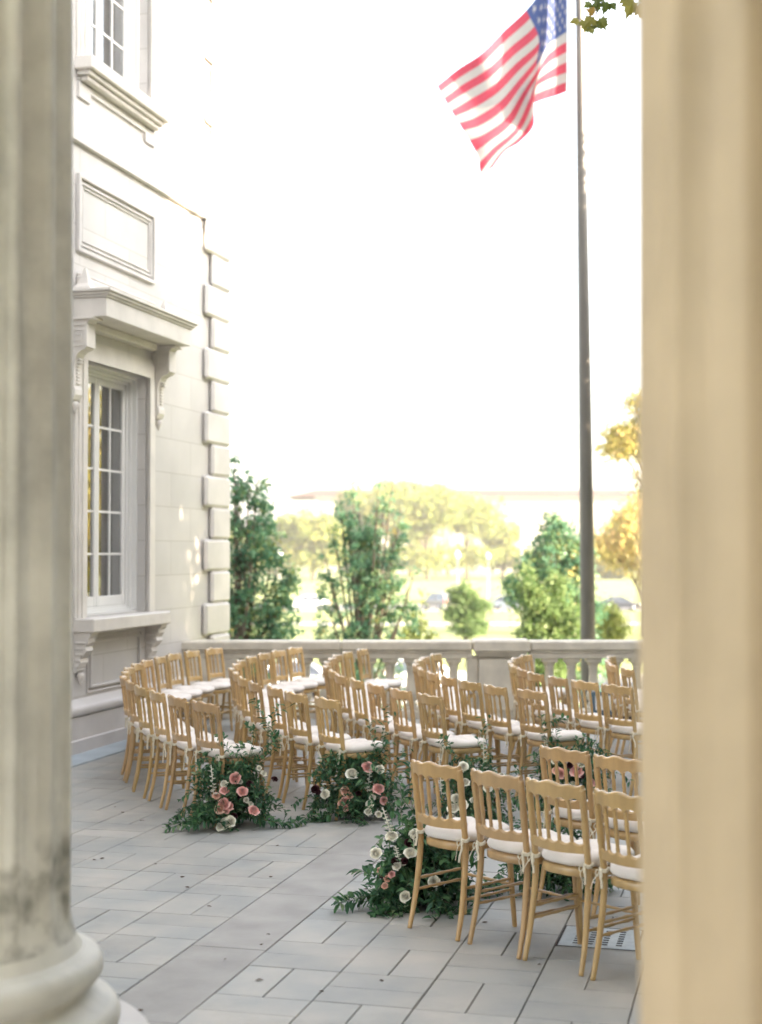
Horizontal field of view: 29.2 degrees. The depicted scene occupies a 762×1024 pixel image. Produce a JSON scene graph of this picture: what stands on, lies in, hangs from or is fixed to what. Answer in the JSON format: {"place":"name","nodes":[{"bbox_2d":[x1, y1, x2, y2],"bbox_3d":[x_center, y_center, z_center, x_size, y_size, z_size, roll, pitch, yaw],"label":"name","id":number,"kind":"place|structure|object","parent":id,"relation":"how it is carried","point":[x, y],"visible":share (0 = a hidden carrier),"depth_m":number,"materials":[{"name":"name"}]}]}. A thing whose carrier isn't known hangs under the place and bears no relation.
{"place":"outdoors","nodes":[
{"label":"outdoors","id":0,"kind":"place"},
{"bbox_2d":[71,719,639,1023],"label":"paving","id":1,"kind":"structure","parent":0,"point":[164,937],"depth_m":7.94,"materials":[{"name":"stone"}]},
{"bbox_2d":[0,0,148,1023],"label":"fluted column","id":2,"kind":"structure","parent":1,"relation":"on","point":[51,962],"depth_m":4.82,"materials":[{"name":"stone"}]},
{"bbox_2d":[119,675,171,780],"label":"spindle back chair","id":3,"kind":"object","parent":1,"relation":"on","point":[123,678],"visible":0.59,"depth_m":13.19,"materials":[{"name":"brown wood"}]},
{"bbox_2d":[72,0,231,754],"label":"stone building","id":4,"kind":"structure","parent":1,"relation":"on","point":[151,289],"depth_m":16.95,"materials":[{"name":"stone"}]},
{"bbox_2d":[87,365,137,615],"bbox_3d":[-3.132,-0.221,16.182,0.220,2.700,1.640,0,-2,14],"label":"window","id":5,"kind":"structure","parent":4,"relation":"in","point":[112,396],"depth_m":16.61,"materials":[{"name":"white paint"}]},
{"bbox_2d":[90,0,139,88],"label":"window","id":6,"kind":"structure","parent":4,"relation":"in","point":[114,24],"depth_m":16.87,"materials":[{"name":"white paint"}]},
{"bbox_2d":[130,663,178,748],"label":"spindle back chair","id":7,"kind":"object","parent":1,"relation":"on","point":[137,667],"visible":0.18,"depth_m":14.88,"materials":[{"name":"gold wood"}]},
{"bbox_2d":[125,680,184,788],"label":"spindle back chair","id":8,"kind":"object","parent":1,"relation":"on","point":[132,705],"visible":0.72,"depth_m":12.77,"materials":[{"name":"brown wood"}]},
{"bbox_2d":[132,684,195,798],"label":"spindle back chair","id":9,"kind":"object","parent":1,"relation":"on","point":[147,731],"visible":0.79,"depth_m":12.29,"materials":[{"name":"beige wood"}]},
{"bbox_2d":[140,659,191,721],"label":"spindle back chair","id":10,"kind":"object","parent":1,"relation":"on","point":[147,664],"visible":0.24,"depth_m":15.32,"materials":[{"name":"beige wood"}]},
{"bbox_2d":[154,656,202,727],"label":"spindle back chair","id":11,"kind":"object","parent":1,"relation":"on","point":[195,694],"visible":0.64,"depth_m":15.65,"materials":[{"name":"beige wood"}]},
{"bbox_2d":[148,689,213,807],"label":"spindle back chair","id":12,"kind":"object","parent":1,"relation":"on","point":[163,737],"visible":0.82,"depth_m":11.81,"materials":[{"name":"brown wood"}]},
{"bbox_2d":[166,653,215,735],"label":"spindle back chair","id":13,"kind":"object","parent":1,"relation":"on","point":[207,690],"visible":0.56,"depth_m":16.23,"materials":[{"name":"brown wood"}]},
{"bbox_2d":[164,694,234,815],"bbox_3d":[-1.423,1.904,11.564,0.516,0.932,0.422,1,-2,-28],"label":"spindle back chair","id":14,"kind":"object","parent":1,"relation":"on","point":[186,745],"visible":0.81,"depth_m":11.44,"materials":[{"name":"brown wood"}]},
{"bbox_2d":[184,650,232,733],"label":"spindle back chair","id":15,"kind":"object","parent":1,"relation":"on","point":[222,687],"visible":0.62,"depth_m":16.67,"materials":[{"name":"brown wood"}]},
{"bbox_2d":[203,647,235,727],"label":"spindle back chair","id":16,"kind":"object","parent":1,"relation":"on","point":[210,651],"visible":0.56,"depth_m":17.19,"materials":[{"name":"brown wood"}]},
{"bbox_2d":[189,700,266,827],"bbox_3d":[-1.177,1.894,11.180,0.516,0.932,0.426,1,-2,-37],"label":"spindle back chair","id":17,"kind":"object","parent":1,"relation":"on","point":[202,707],"visible":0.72,"depth_m":11.03,"materials":[{"name":"brown wood"}]},
{"bbox_2d":[162,698,308,832],"bbox_3d":[-1.072,1.894,11.010,1.075,0.974,0.854,0,-2,0],"label":"flower arrangement","id":18,"kind":"object","parent":1,"relation":"on","point":[230,812],"visible":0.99,"depth_m":10.88,"materials":[{"name":"green plant"}]},
{"bbox_2d":[228,667,279,764],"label":"spindle back chair","id":19,"kind":"object","parent":1,"relation":"on","point":[235,716],"visible":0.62,"depth_m":14.12,"materials":[{"name":"gold wood"}]},
{"bbox_2d":[232,671,281,766],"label":"spindle back chair","id":20,"kind":"object","parent":1,"relation":"on","point":[236,674],"visible":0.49,"depth_m":13.67,"materials":[{"name":"beige wood"}]},
{"bbox_2d":[237,676,294,779],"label":"spindle back chair","id":21,"kind":"object","parent":1,"relation":"on","point":[243,686],"visible":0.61,"depth_m":13.14,"materials":[{"name":"brown wood"}]},
{"bbox_2d":[246,656,294,741],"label":"spindle back chair","id":22,"kind":"object","parent":1,"relation":"on","point":[251,660],"visible":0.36,"depth_m":15.82,"materials":[{"name":"beige wood"}]},
{"bbox_2d":[248,680,306,786],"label":"spindle back chair","id":23,"kind":"object","parent":1,"relation":"on","point":[255,689],"visible":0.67,"depth_m":12.66,"materials":[{"name":"brown wood"}]},
{"bbox_2d":[257,653,304,721],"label":"spindle back chair","id":24,"kind":"object","parent":1,"relation":"on","point":[297,689],"visible":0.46,"depth_m":16.28,"materials":[{"name":"brown wood"}]},
{"bbox_2d":[270,650,317,725],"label":"spindle back chair","id":25,"kind":"object","parent":1,"relation":"on","point":[310,686],"visible":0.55,"depth_m":16.72,"materials":[{"name":"beige wood"}]},
{"bbox_2d":[265,685,327,797],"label":"spindle back chair","id":26,"kind":"object","parent":1,"relation":"on","point":[274,693],"visible":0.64,"depth_m":12.19,"materials":[{"name":"brown wood"}]},
{"bbox_2d":[287,647,324,719],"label":"spindle back chair","id":27,"kind":"object","parent":1,"relation":"on","point":[291,651],"visible":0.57,"depth_m":17.22,"materials":[{"name":"beige wood"}]},
{"bbox_2d":[282,691,350,809],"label":"spindle back chair","id":28,"kind":"object","parent":1,"relation":"on","point":[306,741],"visible":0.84,"depth_m":11.75,"materials":[{"name":"beige wood"}]},
{"bbox_2d":[322,665,370,738],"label":"spindle back chair","id":29,"kind":"object","parent":1,"relation":"on","point":[325,668],"visible":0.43,"depth_m":14.38,"materials":[{"name":"gold wood"}]},
{"bbox_2d":[313,696,386,820],"bbox_3d":[-0.253,1.901,11.463,0.523,0.932,0.443,1,-2,-31],"label":"spindle back chair","id":30,"kind":"object","parent":1,"relation":"on","point":[350,747],"visible":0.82,"depth_m":11.31,"materials":[{"name":"brown wood"}]},
{"bbox_2d":[291,706,413,825],"bbox_3d":[-0.185,1.961,11.266,0.842,0.909,0.857,-1,-2,36],"label":"flower arrangement","id":31,"kind":"object","parent":1,"relation":"on","point":[361,773],"visible":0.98,"depth_m":11.16,"materials":[{"name":"green plant"}]},
{"bbox_2d":[328,669,381,760],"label":"spindle back chair","id":32,"kind":"object","parent":1,"relation":"on","point":[331,672],"visible":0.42,"depth_m":13.96,"materials":[{"name":"gold wood"}]},
{"bbox_2d":[332,654,377,706],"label":"spindle back chair","id":33,"kind":"object","parent":1,"relation":"on","point":[340,660],"visible":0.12,"depth_m":16.11,"materials":[{"name":"brown wood"}]},
{"bbox_2d":[334,673,391,775],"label":"spindle back chair","id":34,"kind":"object","parent":1,"relation":"on","point":[348,716],"visible":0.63,"depth_m":13.39,"materials":[{"name":"beige wood"}]},
{"bbox_2d":[342,651,388,732],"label":"spindle back chair","id":35,"kind":"object","parent":1,"relation":"on","point":[348,655],"visible":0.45,"depth_m":16.48,"materials":[{"name":"beige wood"}]},
{"bbox_2d":[356,648,401,717],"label":"spindle back chair","id":36,"kind":"object","parent":1,"relation":"on","point":[393,683],"visible":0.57,"depth_m":16.90,"materials":[{"name":"brown wood"}]},
{"bbox_2d":[350,677,409,783],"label":"spindle back chair","id":37,"kind":"object","parent":1,"relation":"on","point":[361,722],"visible":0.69,"depth_m":12.93,"materials":[{"name":"brown wood"}]},
{"bbox_2d":[367,682,429,781],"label":"spindle back chair","id":38,"kind":"object","parent":1,"relation":"on","point":[373,690],"visible":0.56,"depth_m":12.47,"materials":[{"name":"brown wood"}]},
{"bbox_2d":[182,638,638,718],"bbox_3d":[2.766,2.062,18.118,10.468,0.969,0.465,0,-2,0],"label":"stone balustrade","id":39,"kind":"object","parent":1,"relation":"on","point":[487,664],"visible":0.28,"depth_m":17.99,"materials":[{"name":"stone"}]},
{"bbox_2d":[331,761,501,920],"bbox_3d":[0.207,1.924,8.526,0.802,0.928,0.853,-1,-2,22],"label":"flower arrangement","id":40,"kind":"object","parent":1,"relation":"on","point":[394,884],"visible":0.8,"depth_m":8.36,"materials":[{"name":"green plant"}]},
{"bbox_2d":[389,687,456,803],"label":"spindle back chair","id":41,"kind":"object","parent":1,"relation":"on","point":[409,736],"visible":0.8,"depth_m":12.03,"materials":[{"name":"brown wood"}]},
{"bbox_2d":[412,663,459,753],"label":"spindle back chair","id":42,"kind":"object","parent":1,"relation":"on","point":[416,677],"visible":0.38,"depth_m":14.64,"materials":[{"name":"gold wood"}]},
{"bbox_2d":[417,667,468,763],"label":"spindle back chair","id":43,"kind":"object","parent":1,"relation":"on","point":[423,681],"visible":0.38,"depth_m":14.15,"materials":[{"name":"gold wood"}]},
{"bbox_2d":[417,693,485,807],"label":"spindle back chair","id":44,"kind":"object","parent":1,"relation":"on","point":[461,745],"visible":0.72,"depth_m":11.59,"materials":[{"name":"beige wood"}]},
{"bbox_2d":[426,671,480,763],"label":"spindle back chair","id":45,"kind":"object","parent":1,"relation":"on","point":[432,678],"visible":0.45,"depth_m":13.67,"materials":[{"name":"gold wood"}]},
{"bbox_2d":[430,653,476,736],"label":"spindle back chair","id":46,"kind":"object","parent":1,"relation":"on","point":[436,658],"visible":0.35,"depth_m":16.22,"materials":[{"name":"beige wood"}]},
{"bbox_2d":[407,759,516,941],"bbox_3d":[0.441,1.808,7.999,0.513,0.932,0.410,1,-2,-43],"label":"spindle back chair","id":47,"kind":"object","parent":1,"relation":"on","point":[456,834],"visible":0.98,"depth_m":7.87,"materials":[{"name":"brown wood"}]},
{"bbox_2d":[440,675,498,772],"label":"spindle back chair","id":48,"kind":"object","parent":1,"relation":"on","point":[455,718],"visible":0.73,"depth_m":13.21,"materials":[{"name":"brown wood"}]},
{"bbox_2d":[413,715,526,822],"bbox_3d":[0.740,2.020,11.249,0.851,0.901,0.769,-1,-2,36],"label":"flower arrangement","id":49,"kind":"object","parent":1,"relation":"on","point":[467,767],"visible":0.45,"depth_m":11.19,"materials":[{"name":"green plant"}]},
{"bbox_2d":[458,679,522,776],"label":"spindle back chair","id":50,"kind":"object","parent":1,"relation":"on","point":[475,724],"visible":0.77,"depth_m":12.81,"materials":[{"name":"beige wood"}]},
{"bbox_2d":[483,684,543,792],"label":"spindle back chair","id":51,"kind":"object","parent":1,"relation":"on","point":[508,731],"visible":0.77,"depth_m":12.35,"materials":[{"name":"brown wood"}]},
{"bbox_2d":[467,768,581,959],"bbox_3d":[0.748,1.798,7.662,0.522,0.932,0.433,1,-2,-39],"label":"spindle back chair","id":52,"kind":"object","parent":1,"relation":"on","point":[511,846],"visible":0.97,"depth_m":7.53,"materials":[{"name":"beige wood"}]},
{"bbox_2d":[509,664,559,759],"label":"spindle back chair","id":53,"kind":"object","parent":1,"relation":"on","point":[514,677],"visible":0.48,"depth_m":14.60,"materials":[{"name":"gold wood"}]},
{"bbox_2d":[516,667,566,760],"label":"spindle back chair","id":54,"kind":"object","parent":1,"relation":"on","point":[521,673],"visible":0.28,"depth_m":14.13,"materials":[{"name":"gold wood"}]},
{"bbox_2d":[520,654,566,704],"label":"spindle back chair","id":55,"kind":"object","parent":1,"relation":"on","point":[526,658],"visible":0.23,"depth_m":16.04,"materials":[{"name":"brown wood"}]},
{"bbox_2d":[481,817,618,901],"bbox_3d":[1.060,2.083,8.856,0.811,0.519,0.803,-1,-2,23],"label":"flower arrangement","id":56,"kind":"object","parent":1,"relation":"on","point":[559,880],"visible":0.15,"depth_m":8.76,"materials":[{"name":"green plant"}]},
{"bbox_2d":[515,688,587,802],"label":"spindle back chair","id":57,"kind":"object","parent":1,"relation":"on","point":[566,738],"visible":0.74,"depth_m":11.99,"materials":[{"name":"brown wood"}]},
{"bbox_2d":[527,671,584,767],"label":"spindle back chair","id":58,"kind":"object","parent":1,"relation":"on","point":[534,678],"visible":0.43,"depth_m":13.67,"materials":[{"name":"beige wood"}]},
{"bbox_2d":[511,713,632,812],"bbox_3d":[1.549,2.042,11.647,0.844,0.851,0.852,1,-2,-23],"label":"flower arrangement","id":59,"kind":"object","parent":1,"relation":"on","point":[581,774],"visible":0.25,"depth_m":11.64,"materials":[{"name":"green plant"}]},
{"bbox_2d":[548,675,607,777],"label":"spindle back chair","id":60,"kind":"object","parent":1,"relation":"on","point":[553,681],"visible":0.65,"depth_m":13.22,"materials":[{"name":"brown wood"}]},
{"bbox_2d":[522,777,639,976],"bbox_3d":[1.003,1.791,7.375,0.523,0.932,0.426,1,-2,-42],"label":"spindle back chair","id":61,"kind":"object","parent":1,"relation":"on","point":[579,860],"visible":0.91,"depth_m":7.24,"materials":[{"name":"beige wood"}]},
{"bbox_2d":[537,745,633,899],"bbox_3d":[1.213,1.823,8.577,0.518,0.932,0.429,1,-2,-41],"label":"spindle back chair","id":62,"kind":"object","parent":1,"relation":"on","point":[556,755],"visible":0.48,"depth_m":8.42,"materials":[{"name":"brown wood"}]},
{"bbox_2d":[555,925,634,950],"bbox_3d":[1.164,2.263,7.761,0.424,0.016,0.424,0,-2,14],"label":"drain grate","id":63,"kind":"object","parent":1,"relation":"on","point":[621,941],"visible":0.66,"depth_m":7.71,"materials":[{"name":"grey metal"}]},
{"bbox_2d":[571,679,633,778],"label":"spindle back chair","id":64,"kind":"object","parent":1,"relation":"on","point":[592,723],"visible":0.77,"depth_m":12.81,"materials":[{"name":"brown wood"}]},
{"bbox_2d":[591,692,631,718],"bbox_3d":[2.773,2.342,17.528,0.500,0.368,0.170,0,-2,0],"label":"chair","id":65,"kind":"object","parent":1,"relation":"on","point":[593,694],"visible":0.08,"depth_m":17.55,"materials":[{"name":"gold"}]},
{"bbox_2d":[590,788,638,980],"bbox_3d":[1.293,1.781,7.018,0.516,0.932,0.430,1,-2,-40],"label":"spindle back chair","id":66,"kind":"object","parent":1,"relation":"on","point":[624,870],"visible":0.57,"depth_m":6.96,"materials":[{"name":"beige wood"}]},
{"bbox_2d":[590,754,638,915],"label":"spindle back chair","id":67,"kind":"object","parent":1,"relation":"on","point":[621,765],"visible":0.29,"depth_m":8.10,"materials":[{"name":"brown wood"}]},
{"bbox_2d":[601,683,638,795],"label":"spindle back chair","id":68,"kind":"object","parent":1,"relation":"on","point":[625,729],"visible":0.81,"depth_m":12.41,"materials":[{"name":"brown wood"}]},
{"bbox_2d":[607,663,638,753],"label":"spindle back chair","id":69,"kind":"object","parent":1,"relation":"on","point":[613,670],"visible":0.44,"depth_m":14.67,"materials":[{"name":"gold wood"}]},
{"bbox_2d":[620,667,638,759],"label":"spindle back chair","id":70,"kind":"object","parent":1,"relation":"on","point":[627,673],"visible":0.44,"depth_m":14.18,"materials":[{"name":"gold wood"}]},
{"bbox_2d":[638,0,761,1023],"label":"fluted column","id":71,"kind":"structure","parent":1,"relation":"on","point":[700,440],"depth_m":2.41,"materials":[{"name":"stone"}]},
{"bbox_2d":[224,0,637,528],"label":"sky","id":72,"kind":"structure","parent":0,"point":[398,304],"materials":[{"name":"white"}]},
{"bbox_2d":[226,566,638,707],"bbox_3d":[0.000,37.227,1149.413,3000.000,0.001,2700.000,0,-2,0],"label":"lawn","id":73,"kind":"structure","parent":0,"point":[439,582],"depth_m":197.51,"materials":[{"name":"green plant"}]},
{"bbox_2d":[224,450,304,682],"bbox_3d":[-2.788,2.836,30.922,2.357,8.322,1.654,0,-2,0],"label":"maple tree","id":74,"kind":"object","parent":73,"relation":"on","point":[244,612],"visible":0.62,"depth_m":30.91,"materials":[{"name":"green plant"}]},
{"bbox_2d":[232,505,305,580],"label":"elm tree","id":75,"kind":"object","parent":73,"relation":"on","point":[282,526],"visible":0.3,"depth_m":298.24,"materials":[{"name":"yellow plant"}]},
{"bbox_2d":[280,501,352,580],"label":"elm tree","id":76,"kind":"object","parent":73,"relation":"on","point":[312,536],"visible":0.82,"depth_m":296.08,"materials":[{"name":"yellow plant"}]},
{"bbox_2d":[331,486,377,578],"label":"elm tree","id":77,"kind":"object","parent":73,"relation":"on","point":[348,508],"visible":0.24,"depth_m":327.54,"materials":[{"name":"yellow plant"}]},
{"bbox_2d":[311,478,421,707],"bbox_3d":[-0.448,3.134,36.005,2.287,8.001,2.419,1,-2,-43],"label":"hornbeam tree","id":78,"kind":"object","parent":73,"relation":"on","point":[366,594],"visible":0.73,"depth_m":35.92,"materials":[{"name":"green plant"}]},
{"bbox_2d":[362,476,421,576],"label":"elm tree","id":79,"kind":"object","parent":73,"relation":"on","point":[396,488],"visible":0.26,"depth_m":318.53,"materials":[{"name":"yellow plant"}]},
{"bbox_2d":[381,471,444,575],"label":"elm tree","id":80,"kind":"object","parent":73,"relation":"on","point":[419,488],"visible":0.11,"depth_m":356.64,"materials":[{"name":"yellow plant"}]},
{"bbox_2d":[396,588,440,704],"bbox_3d":[0.966,4.559,39.927,1.333,5.351,0.899,0,-2,0],"label":"thin sapling","id":81,"kind":"object","parent":73,"relation":"on","point":[406,633],"visible":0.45,"depth_m":39.92,"materials":[{"name":"green plant"}]},
{"bbox_2d":[384,480,468,579],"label":"elm tree","id":82,"kind":"object","parent":73,"relation":"on","point":[424,516],"visible":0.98,"depth_m":307.03,"materials":[{"name":"yellow plant"}]},
{"bbox_2d":[423,479,488,575],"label":"elm tree","id":83,"kind":"object","parent":73,"relation":"on","point":[447,543],"visible":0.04,"depth_m":369.31,"materials":[{"name":"yellow plant"}]},
{"bbox_2d":[438,578,495,668],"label":"round shrub","id":84,"kind":"object","parent":73,"relation":"on","point":[465,609],"visible":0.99,"depth_m":75.57,"materials":[{"name":"green plant"}]},
{"bbox_2d":[434,491,510,578],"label":"elm tree","id":85,"kind":"object","parent":73,"relation":"on","point":[481,516],"visible":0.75,"depth_m":317.82,"materials":[{"name":"yellow plant"}]},
{"bbox_2d":[479,518,529,578],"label":"elm tree","id":86,"kind":"object","parent":73,"relation":"on","point":[510,537],"visible":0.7,"depth_m":325.69,"materials":[{"name":"yellow plant"}]},
{"bbox_2d":[505,559,579,686],"bbox_3d":[4.418,4.230,38.810,2.402,5.955,2.032,0,-2,0],"label":"pale shrub","id":87,"kind":"object","parent":73,"relation":"on","point":[558,628],"visible":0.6,"depth_m":38.79,"materials":[{"name":"green plant"}]},
{"bbox_2d":[492,506,610,705],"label":"oak tree","id":88,"kind":"object","parent":73,"relation":"on","point":[556,539],"visible":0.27,"depth_m":41.83,"materials":[{"name":"green plant"}]},
{"bbox_2d":[569,0,595,707],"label":"flagpole","id":89,"kind":"object","parent":73,"relation":"on","point":[587,594],"visible":0.63,"depth_m":26.00,"materials":[{"name":"grey metal"}]},
{"bbox_2d":[437,0,567,173],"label":"flag","id":90,"kind":"object","parent":89,"relation":"attached to","point":[504,81],"visible":1,"depth_m":26.25,"materials":[{"name":"multicoloured fabric"}]},
{"bbox_2d":[594,553,633,578],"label":"elm tree","id":91,"kind":"object","parent":73,"relation":"on","point":[608,574],"visible":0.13,"depth_m":325.52,"materials":[{"name":"yellow plant"}]},
{"bbox_2d":[592,383,637,505],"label":"autumn tree","id":92,"kind":"object","parent":73,"relation":"on","point":[622,443],"visible":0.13,"depth_m":61.90,"materials":[{"name":"yellow plant"}]},
{"bbox_2d":[595,598,635,683],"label":"pale shrub","id":93,"kind":"object","parent":73,"relation":"on","point":[614,626],"visible":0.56,"depth_m":47.68,"materials":[{"name":"green plant"}]},
{"bbox_2d":[594,488,637,587],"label":"autumn tree","id":94,"kind":"object","parent":73,"relation":"on","point":[617,546],"visible":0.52,"depth_m":104.26,"materials":[{"name":"yellow plant"}]},
{"bbox_2d":[253,623,637,624],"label":"path","id":95,"kind":"structure","parent":0,"point":[429,623],"depth_m":123.19,"materials":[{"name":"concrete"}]},
{"bbox_2d":[254,605,637,609],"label":"street","id":96,"kind":"structure","parent":0,"point":[341,607],"depth_m":155.70,"materials":[{"name":"grey asphalt"}]},
{"bbox_2d":[290,595,329,609],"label":"parked car","id":97,"kind":"object","parent":96,"relation":"on","point":[306,600],"visible":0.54,"depth_m":151.95,"materials":[{"name":"white paint"}]},
{"bbox_2d":[422,592,450,609],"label":"parked car","id":98,"kind":"object","parent":96,"relation":"on","point":[435,599],"visible":0.67,"depth_m":151.88,"materials":[{"name":"grey paint"}]},
{"bbox_2d":[598,596,637,610],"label":"parked car","id":99,"kind":"object","parent":96,"relation":"on","point":[621,602],"visible":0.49,"depth_m":148.94,"materials":[{"name":"paint"}]},
{"bbox_2d":[286,489,637,571],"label":"civic building","id":100,"kind":"structure","parent":0,"point":[532,505],"depth_m":430.19,"materials":[{"name":"beige stone"}]},
{"bbox_2d":[310,677,631,701],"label":"street","id":101,"kind":"structure","parent":0,"point":[600,680],"depth_m":67.12,"materials":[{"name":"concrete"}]},
{"bbox_2d":[246,659,321,696],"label":"parked car","id":102,"kind":"object","parent":101,"relation":"on","point":[315,669],"visible":0.02,"depth_m":60.58,"materials":[{"name":"silver metal"}]},
{"bbox_2d":[374,659,465,685],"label":"parked car","id":103,"kind":"object","parent":101,"relation":"on","point":[462,676],"visible":0.03,"depth_m":62.02,"materials":[{"name":"white paint"}]},
{"bbox_2d":[569,0,637,34],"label":"maple branch","id":104,"kind":"object","parent":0,"point":[590,23],"visible":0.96,"depth_m":12.11,"materials":[{"name":"green plant"}]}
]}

